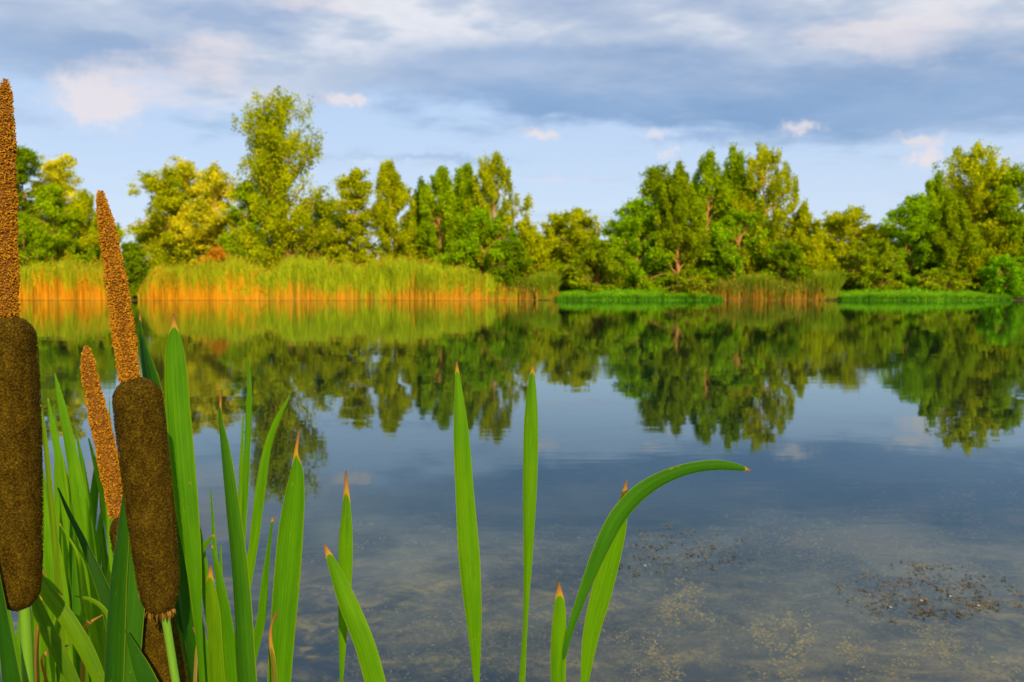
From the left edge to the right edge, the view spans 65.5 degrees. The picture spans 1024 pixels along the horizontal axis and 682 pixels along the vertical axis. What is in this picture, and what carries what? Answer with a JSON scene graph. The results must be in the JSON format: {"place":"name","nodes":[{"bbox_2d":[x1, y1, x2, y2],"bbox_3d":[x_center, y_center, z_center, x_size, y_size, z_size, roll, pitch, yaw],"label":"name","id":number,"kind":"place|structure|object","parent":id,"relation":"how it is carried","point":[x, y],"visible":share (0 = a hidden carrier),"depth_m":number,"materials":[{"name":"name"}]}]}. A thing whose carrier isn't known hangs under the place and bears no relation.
{"place":"outdoors","nodes":[
{"label":"outdoors","id":0,"kind":"place"},
{"bbox_2d":[0,296,1023,681],"bbox_3d":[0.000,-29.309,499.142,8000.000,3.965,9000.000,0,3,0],"label":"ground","id":1,"kind":"structure","parent":0,"point":[808,460],"depth_m":5.45,"materials":[{"name":"liquid"}]},
{"bbox_2d":[0,577,21,681],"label":"cattail leaf","id":2,"kind":"object","parent":1,"relation":"on","point":[10,669],"visible":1,"depth_m":0.46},
{"bbox_2d":[7,609,21,677],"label":"cattail leaf","id":3,"kind":"object","parent":1,"relation":"on","point":[18,653],"visible":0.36,"depth_m":0.51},
{"bbox_2d":[15,143,58,268],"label":"broadleaf tree","id":4,"kind":"object","parent":1,"relation":"on","point":[26,159],"visible":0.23,"depth_m":82.76,"materials":[{"name":"green plant"}]},
{"bbox_2d":[34,570,44,681],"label":"cattail leaf","id":5,"kind":"object","parent":1,"relation":"on","point":[36,656],"visible":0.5,"depth_m":0.64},
{"bbox_2d":[39,543,44,681],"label":"cattail leaf","id":6,"kind":"object","parent":1,"relation":"on","point":[42,646],"visible":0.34,"depth_m":0.84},
{"bbox_2d":[18,153,83,264],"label":"broadleaf tree","id":7,"kind":"object","parent":1,"relation":"on","point":[55,172],"visible":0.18,"depth_m":86.63,"materials":[{"name":"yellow plant"}]},
{"bbox_2d":[40,404,67,681],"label":"cattail leaf","id":8,"kind":"object","parent":1,"relation":"on","point":[55,546],"visible":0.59,"depth_m":0.75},
{"bbox_2d":[16,183,92,271],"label":"broadleaf tree","id":9,"kind":"object","parent":1,"relation":"on","point":[47,201],"visible":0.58,"depth_m":78.99,"materials":[{"name":"green plant"}]},
{"bbox_2d":[31,596,79,681],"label":"cattail leaf","id":10,"kind":"object","parent":1,"relation":"on","point":[55,645],"visible":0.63,"depth_m":0.56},
{"bbox_2d":[47,397,69,587],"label":"cattail leaf","id":11,"kind":"object","parent":1,"relation":"on","point":[58,454],"visible":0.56,"depth_m":0.86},
{"bbox_2d":[42,465,76,671],"bbox_3d":[-0.442,0.535,0.840,0.081,0.873,0.009,-1,4,-12],"label":"cattail leaf","id":12,"kind":"object","parent":1,"relation":"on","point":[48,555],"visible":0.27,"depth_m":0.81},
{"bbox_2d":[53,409,65,575],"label":"cattail leaf","id":13,"kind":"object","parent":1,"relation":"on","point":[58,513],"visible":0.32,"depth_m":0.91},
{"bbox_2d":[48,614,91,681],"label":"cattail leaf","id":14,"kind":"object","parent":1,"relation":"on","point":[51,661],"visible":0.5,"depth_m":0.62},
{"bbox_2d":[68,496,74,611],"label":"cattail leaf","id":15,"kind":"object","parent":1,"relation":"on","point":[71,532],"visible":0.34,"depth_m":0.84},
{"bbox_2d":[40,575,104,681],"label":"cattail leaf","id":16,"kind":"object","parent":1,"relation":"on","point":[62,612],"visible":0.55,"depth_m":0.55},
{"bbox_2d":[63,460,81,612],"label":"cattail leaf","id":17,"kind":"object","parent":1,"relation":"on","point":[67,485],"visible":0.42,"depth_m":0.86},
{"bbox_2d":[47,188,101,266],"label":"slender tree","id":18,"kind":"object","parent":1,"relation":"on","point":[82,201],"visible":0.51,"depth_m":80.45,"materials":[{"name":"green plant"}]},
{"bbox_2d":[54,373,101,681],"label":"cattail leaf","id":19,"kind":"object","parent":1,"relation":"on","point":[80,504],"visible":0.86,"depth_m":0.81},
{"bbox_2d":[72,535,88,681],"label":"cattail leaf","id":20,"kind":"object","parent":1,"relation":"on","point":[76,606],"visible":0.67,"depth_m":0.80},
{"bbox_2d":[58,522,104,673],"bbox_3d":[-0.393,0.569,0.791,0.085,0.795,0.010,-1,4,-12],"label":"cattail leaf","id":21,"kind":"object","parent":1,"relation":"on","point":[94,639],"visible":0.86,"depth_m":0.77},
{"bbox_2d":[57,488,109,630],"bbox_3d":[-0.295,0.536,0.659,0.127,0.843,0.010,-1,4,-9],"label":"cattail leaf","id":22,"kind":"object","parent":1,"relation":"on","point":[100,582],"visible":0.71,"depth_m":0.63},
{"bbox_2d":[74,425,102,624],"bbox_3d":[-0.486,0.536,0.959,0.047,0.880,0.014,-2,4,-28],"label":"cattail leaf","id":23,"kind":"object","parent":1,"relation":"on","point":[83,469],"visible":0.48,"depth_m":0.93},
{"bbox_2d":[90,447,98,526],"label":"cattail leaf","id":24,"kind":"object","parent":1,"relation":"on","point":[94,493],"visible":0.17,"depth_m":0.96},
{"bbox_2d":[76,210,123,267],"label":"slender tree","id":25,"kind":"object","parent":1,"relation":"on","point":[92,254],"visible":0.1,"depth_m":80.89,"materials":[{"name":"green plant"}]},
{"bbox_2d":[96,506,103,551],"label":"cattail leaf","id":26,"kind":"object","parent":1,"relation":"on","point":[100,527],"visible":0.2,"depth_m":0.97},
{"bbox_2d":[88,438,113,579],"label":"cattail leaf","id":27,"kind":"object","parent":1,"relation":"on","point":[107,522],"visible":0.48,"depth_m":0.73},
{"bbox_2d":[0,78,204,681],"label":"cattail","id":28,"kind":"object","parent":1,"relation":"on","point":[21,514],"depth_m":0.47},
{"bbox_2d":[102,559,109,670],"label":"cattail leaf","id":29,"kind":"object","parent":1,"relation":"on","point":[103,625],"visible":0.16,"depth_m":0.82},
{"bbox_2d":[104,487,129,681],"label":"cattail leaf","id":30,"kind":"object","parent":1,"relation":"on","point":[115,646],"visible":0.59,"depth_m":0.50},
{"bbox_2d":[124,539,144,681],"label":"cattail leaf","id":31,"kind":"object","parent":1,"relation":"on","point":[135,611],"visible":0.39,"depth_m":0.50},
{"bbox_2d":[95,190,179,681],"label":"cattail","id":32,"kind":"object","parent":1,"relation":"on","point":[139,420],"visible":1,"depth_m":0.45,"materials":[{"name":"plant"}]},
{"bbox_2d":[120,241,154,297],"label":"waterside bush","id":33,"kind":"object","parent":1,"relation":"on","point":[133,257],"visible":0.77,"depth_m":76.71,"materials":[{"name":"green plant"}]},
{"bbox_2d":[79,335,199,681],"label":"cattail","id":34,"kind":"object","parent":1,"relation":"on","point":[153,651],"depth_m":0.53},
{"bbox_2d":[125,629,158,681],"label":"cattail leaf","id":35,"kind":"object","parent":1,"relation":"on","point":[142,670],"visible":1,"depth_m":0.48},
{"bbox_2d":[118,167,203,282],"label":"willow tree","id":36,"kind":"object","parent":1,"relation":"on","point":[169,197],"visible":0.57,"depth_m":83.33,"materials":[{"name":"green plant"}]},
{"bbox_2d":[139,312,183,633],"bbox_3d":[-0.247,0.466,0.637,0.070,0.977,0.010,-1,4,-14],"label":"cattail leaf","id":37,"kind":"object","parent":1,"relation":"on","point":[177,605],"visible":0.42,"depth_m":0.60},
{"bbox_2d":[144,154,209,267],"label":"willow tree","id":38,"kind":"object","parent":1,"relation":"on","point":[185,168],"visible":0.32,"depth_m":84.69,"materials":[{"name":"green plant"}]},
{"bbox_2d":[174,615,191,681],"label":"cattail leaf","id":39,"kind":"object","parent":1,"relation":"on","point":[182,641],"visible":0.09,"depth_m":0.62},
{"bbox_2d":[200,527,208,626],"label":"cattail leaf","id":40,"kind":"object","parent":1,"relation":"on","point":[205,569],"visible":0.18,"depth_m":0.63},
{"bbox_2d":[202,617,208,681],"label":"cattail leaf","id":41,"kind":"object","parent":1,"relation":"on","point":[205,651],"visible":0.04,"depth_m":0.62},
{"bbox_2d":[174,160,244,265],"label":"willow tree","id":42,"kind":"object","parent":1,"relation":"on","point":[205,210],"visible":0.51,"depth_m":83.01,"materials":[{"name":"green plant"}]},
{"bbox_2d":[197,242,229,268],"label":"waterside bush","id":43,"kind":"object","parent":1,"relation":"on","point":[215,252],"visible":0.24,"depth_m":77.64,"materials":[{"name":"orange plant"}]},
{"bbox_2d":[210,490,217,591],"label":"cattail leaf","id":44,"kind":"object","parent":1,"relation":"on","point":[213,531],"visible":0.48,"depth_m":0.81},
{"bbox_2d":[206,565,224,681],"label":"cattail leaf","id":45,"kind":"object","parent":1,"relation":"on","point":[215,656],"visible":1,"depth_m":0.56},
{"bbox_2d":[211,544,238,681],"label":"cattail leaf","id":46,"kind":"object","parent":1,"relation":"on","point":[230,654],"visible":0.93,"depth_m":0.61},
{"bbox_2d":[218,391,256,681],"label":"cattail leaf","id":47,"kind":"object","parent":1,"relation":"on","point":[245,647],"visible":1,"depth_m":0.54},
{"bbox_2d":[238,416,243,517],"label":"cattail leaf","id":48,"kind":"object","parent":1,"relation":"on","point":[241,466],"visible":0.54,"depth_m":0.75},
{"bbox_2d":[214,175,273,271],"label":"broadleaf tree","id":49,"kind":"object","parent":1,"relation":"on","point":[235,212],"visible":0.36,"depth_m":81.11,"materials":[{"name":"green plant"}]},
{"bbox_2d":[242,358,251,541],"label":"cattail leaf","id":50,"kind":"object","parent":1,"relation":"on","point":[247,442],"visible":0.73,"depth_m":0.73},
{"bbox_2d":[235,394,289,637],"bbox_3d":[-0.245,0.498,0.676,0.131,0.912,0.011,1,4,8],"label":"cattail leaf","id":51,"kind":"object","parent":1,"relation":"on","point":[259,497],"visible":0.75,"depth_m":0.65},
{"bbox_2d":[254,516,273,660],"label":"cattail leaf","id":52,"kind":"object","parent":1,"relation":"on","point":[261,619],"visible":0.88,"depth_m":0.63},
{"bbox_2d":[269,610,278,681],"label":"cattail leaf","id":53,"kind":"object","parent":1,"relation":"on","point":[274,677],"visible":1,"depth_m":0.51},
{"bbox_2d":[222,85,342,271],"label":"poplar tree","id":54,"kind":"object","parent":1,"relation":"on","point":[275,174],"visible":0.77,"depth_m":81.06,"materials":[{"name":"green plant"}]},
{"bbox_2d":[267,429,304,681],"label":"cattail leaf","id":55,"kind":"object","parent":1,"relation":"on","point":[287,573],"visible":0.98,"depth_m":0.53,"materials":[{"name":"plant"}]},
{"bbox_2d":[308,196,354,259],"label":"broadleaf tree","id":56,"kind":"object","parent":1,"relation":"on","point":[330,218],"visible":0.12,"depth_m":86.64,"materials":[{"name":"green plant"}]},
{"bbox_2d":[338,471,352,681],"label":"cattail leaf","id":57,"kind":"object","parent":1,"relation":"on","point":[345,553],"visible":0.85,"depth_m":0.57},
{"bbox_2d":[316,166,379,267],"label":"broadleaf tree","id":58,"kind":"object","parent":1,"relation":"on","point":[353,225],"visible":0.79,"depth_m":82.01,"materials":[{"name":"green plant"}]},
{"bbox_2d":[323,544,385,681],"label":"cattail leaf","id":59,"kind":"object","parent":1,"relation":"on","point":[362,638],"visible":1,"depth_m":0.54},
{"bbox_2d":[368,159,427,266],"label":"slender tree","id":60,"kind":"object","parent":1,"relation":"on","point":[390,186],"visible":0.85,"depth_m":82.28,"materials":[{"name":"green plant"}]},
{"bbox_2d":[400,175,436,262],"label":"slender tree","id":61,"kind":"object","parent":1,"relation":"on","point":[420,184],"visible":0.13,"depth_m":85.05,"materials":[{"name":"green plant"}]},
{"bbox_2d":[403,165,469,268],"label":"slender tree","id":62,"kind":"object","parent":1,"relation":"on","point":[441,186],"visible":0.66,"depth_m":81.99,"materials":[{"name":"green plant"}]},
{"bbox_2d":[453,362,481,681],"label":"cattail leaf","id":63,"kind":"object","parent":1,"relation":"on","point":[468,551],"visible":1,"depth_m":0.55,"materials":[{"name":"plant"}]},
{"bbox_2d":[441,162,504,257],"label":"slender tree","id":64,"kind":"object","parent":1,"relation":"on","point":[462,184],"visible":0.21,"depth_m":84.41,"materials":[{"name":"green plant"}]},
{"bbox_2d":[434,205,518,280],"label":"broadleaf tree","id":65,"kind":"object","parent":1,"relation":"on","point":[469,241],"visible":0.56,"depth_m":77.79,"materials":[{"name":"green plant"}]},
{"bbox_2d":[454,149,557,285],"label":"slender tree","id":66,"kind":"object","parent":1,"relation":"on","point":[488,174],"visible":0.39,"depth_m":81.41,"materials":[{"name":"green plant"}]},
{"bbox_2d":[488,239,535,289],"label":"waterside bush","id":67,"kind":"object","parent":1,"relation":"on","point":[516,251],"visible":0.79,"depth_m":76.30,"materials":[{"name":"green plant"}]},
{"bbox_2d":[23,234,1022,295],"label":"undergrowth","id":68,"kind":"object","parent":1,"relation":"on","point":[442,246],"depth_m":82.75,"materials":[{"name":"green plant"}]},
{"bbox_2d":[490,273,559,299],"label":"reeds","id":69,"kind":"object","parent":1,"relation":"on","point":[527,292],"visible":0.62,"depth_m":75.68,"materials":[{"name":"green plant"}]},
{"bbox_2d":[501,219,552,278],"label":"slender tree","id":70,"kind":"object","parent":1,"relation":"on","point":[538,254],"visible":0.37,"depth_m":80.11,"materials":[{"name":"green plant"}]},
{"bbox_2d":[519,364,537,681],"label":"cattail leaf","id":71,"kind":"object","parent":1,"relation":"on","point":[530,453],"visible":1,"depth_m":0.55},
{"bbox_2d":[525,268,563,299],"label":"sedge clump","id":72,"kind":"object","parent":1,"relation":"on","point":[546,279],"visible":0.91,"depth_m":75.71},
{"bbox_2d":[536,210,573,291],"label":"broadleaf tree","id":73,"kind":"object","parent":1,"relation":"on","point":[553,219],"visible":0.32,"depth_m":85.07,"materials":[{"name":"green plant"}]},
{"bbox_2d":[551,582,565,681],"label":"cattail leaf","id":74,"kind":"object","parent":1,"relation":"on","point":[558,663],"visible":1,"depth_m":0.53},
{"bbox_2d":[550,207,603,291],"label":"broadleaf tree","id":75,"kind":"object","parent":1,"relation":"on","point":[578,221],"visible":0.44,"depth_m":83.01,"materials":[{"name":"green plant"}]},
{"bbox_2d":[548,236,639,293],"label":"bush","id":76,"kind":"object","parent":1,"relation":"on","point":[608,274],"visible":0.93,"depth_m":78.80,"materials":[{"name":"green plant"}]},
{"bbox_2d":[581,480,626,681],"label":"cattail leaf","id":77,"kind":"object","parent":1,"relation":"on","point":[602,590],"visible":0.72,"depth_m":0.57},
{"bbox_2d":[554,287,722,299],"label":"waterside grass","id":78,"kind":"structure","parent":1,"relation":"on","point":[612,294],"depth_m":75.81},
{"bbox_2d":[600,194,688,291],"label":"broadleaf tree","id":79,"kind":"object","parent":1,"relation":"on","point":[637,241],"visible":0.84,"depth_m":79.37,"materials":[{"name":"green plant"}]},
{"bbox_2d":[614,162,687,274],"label":"broadleaf tree","id":80,"kind":"object","parent":1,"relation":"on","point":[655,177],"visible":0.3,"depth_m":83.59,"materials":[{"name":"green plant"}]},
{"bbox_2d":[562,460,750,659],"bbox_3d":[0.047,0.507,0.556,0.222,0.859,0.012,0,4,5],"label":"cattail leaf","id":81,"kind":"object","parent":1,"relation":"on","point":[631,500],"visible":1,"depth_m":0.53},
{"bbox_2d":[645,157,713,285],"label":"slender tree","id":82,"kind":"object","parent":1,"relation":"on","point":[675,202],"visible":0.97,"depth_m":77.86,"materials":[{"name":"green plant"}]},
{"bbox_2d":[656,268,717,296],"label":"waterside bush","id":83,"kind":"object","parent":1,"relation":"on","point":[686,282],"visible":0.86,"depth_m":77.30,"materials":[{"name":"green plant"}]},
{"bbox_2d":[675,146,743,285],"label":"slender tree","id":84,"kind":"object","parent":1,"relation":"on","point":[706,170],"visible":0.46,"depth_m":82.25,"materials":[{"name":"green plant"}]},
{"bbox_2d":[701,142,775,275],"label":"slender tree","id":85,"kind":"object","parent":1,"relation":"on","point":[734,167],"visible":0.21,"depth_m":83.76,"materials":[{"name":"green plant"}]},
{"bbox_2d":[698,206,784,286],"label":"broadleaf tree","id":86,"kind":"object","parent":1,"relation":"on","point":[727,234],"visible":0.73,"depth_m":79.30,"materials":[{"name":"green plant"}]},
{"bbox_2d":[726,141,840,281],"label":"slender tree","id":87,"kind":"object","parent":1,"relation":"on","point":[762,162],"visible":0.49,"depth_m":80.94,"materials":[{"name":"green plant"}]},
{"bbox_2d":[763,240,815,291],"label":"waterside bush","id":88,"kind":"object","parent":1,"relation":"on","point":[791,264],"visible":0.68,"depth_m":76.70,"materials":[{"name":"green plant"}]},
{"bbox_2d":[777,209,830,281],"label":"slender tree","id":89,"kind":"object","parent":1,"relation":"on","point":[803,241],"visible":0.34,"depth_m":79.14,"materials":[{"name":"green plant"}]},
{"bbox_2d":[806,268,849,298],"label":"sedge clump","id":90,"kind":"object","parent":1,"relation":"on","point":[831,282],"visible":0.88,"depth_m":75.58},
{"bbox_2d":[815,210,853,290],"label":"broadleaf tree","id":91,"kind":"object","parent":1,"relation":"on","point":[833,221],"visible":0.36,"depth_m":84.41,"materials":[{"name":"green plant"}]},
{"bbox_2d":[814,204,890,291],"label":"broadleaf tree","id":92,"kind":"object","parent":1,"relation":"on","point":[853,217],"visible":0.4,"depth_m":83.55,"materials":[{"name":"green plant"}]},
{"bbox_2d":[832,238,909,291],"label":"broadleaf tree","id":93,"kind":"object","parent":1,"relation":"on","point":[869,266],"visible":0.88,"depth_m":78.66,"materials":[{"name":"green plant"}]},
{"bbox_2d":[877,193,949,289],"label":"broadleaf tree","id":94,"kind":"object","parent":1,"relation":"on","point":[907,240],"visible":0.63,"depth_m":79.55,"materials":[{"name":"green plant"}]},
{"bbox_2d":[838,285,1012,299],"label":"waterside grass","id":95,"kind":"structure","parent":1,"relation":"on","point":[917,293],"depth_m":74.86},
{"bbox_2d":[905,169,980,289],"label":"slender tree","id":96,"kind":"object","parent":1,"relation":"on","point":[936,191],"visible":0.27,"depth_m":82.45,"materials":[{"name":"green plant"}]},
{"bbox_2d":[907,267,979,292],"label":"waterside bush","id":97,"kind":"object","parent":1,"relation":"on","point":[945,280],"visible":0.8,"depth_m":76.95,"materials":[{"name":"green plant"}]},
{"bbox_2d":[923,189,986,275],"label":"slender tree","id":98,"kind":"object","parent":1,"relation":"on","point":[956,218],"visible":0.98,"depth_m":77.92,"materials":[{"name":"green plant"}]},
{"bbox_2d":[925,138,1023,290],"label":"broadleaf tree","id":99,"kind":"object","parent":1,"relation":"on","point":[971,167],"visible":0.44,"depth_m":82.45,"materials":[{"name":"green plant"}]},
{"bbox_2d":[969,162,1023,291],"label":"broadleaf tree","id":100,"kind":"object","parent":1,"relation":"on","point":[1012,184],"visible":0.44,"depth_m":81.30,"materials":[{"name":"green plant"}]},
{"bbox_2d":[973,253,1023,298],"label":"waterside bush","id":101,"kind":"object","parent":1,"relation":"on","point":[1004,281],"visible":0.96,"depth_m":76.72,"materials":[{"name":"green plant"}]},
{"bbox_2d":[0,0,1023,273],"label":"sky","id":102,"kind":"structure","parent":0,"point":[860,98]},
{"bbox_2d":[19,300,1023,412],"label":"water","id":103,"kind":"structure","parent":0,"point":[952,353],"depth_m":10.85,"materials":[{"name":"liquid"}]},
{"bbox_2d":[18,254,135,299],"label":"reeds","id":104,"kind":"object","parent":103,"relation":"on","point":[70,281],"visible":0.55,"depth_m":75.75,"materials":[{"name":"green plant"}]},
{"bbox_2d":[137,244,266,299],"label":"reeds","id":105,"kind":"object","parent":103,"relation":"on","point":[183,282],"visible":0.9,"depth_m":75.80,"materials":[{"name":"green plant"}]},
{"bbox_2d":[219,249,517,299],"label":"reeds","id":106,"kind":"object","parent":103,"relation":"on","point":[315,279],"visible":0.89,"depth_m":74.60,"materials":[{"name":"green plant"}]},
{"bbox_2d":[230,477,1023,681],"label":"submerged weed","id":107,"kind":"object","parent":103,"relation":"in","point":[640,623],"visible":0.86,"depth_m":2.25,"materials":[{"name":"plant"}]},
{"bbox_2d":[619,525,755,573],"bbox_3d":[0.471,0.606,2.330,0.476,0.029,0.448,0,3,0],"label":"floating weed","id":108,"kind":"object","parent":103,"relation":"on","point":[684,557],"visible":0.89,"depth_m":2.28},
{"bbox_2d":[709,270,779,299],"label":"reeds","id":109,"kind":"object","parent":103,"relation":"on","point":[729,289],"visible":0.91,"depth_m":75.24,"materials":[{"name":"green plant"}]},
{"bbox_2d":[763,271,825,299],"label":"reeds","id":110,"kind":"object","parent":103,"relation":"on","point":[804,292],"visible":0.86,"depth_m":74.91,"materials":[{"name":"green plant"}]},
{"bbox_2d":[606,577,1023,681],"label":"submerged weed","id":111,"kind":"object","parent":103,"relation":"in","point":[668,610],"visible":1,"depth_m":1.76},
{"bbox_2d":[835,557,1023,627],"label":"floating weed","id":112,"kind":"object","parent":103,"relation":"on","point":[957,599],"visible":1,"depth_m":1.97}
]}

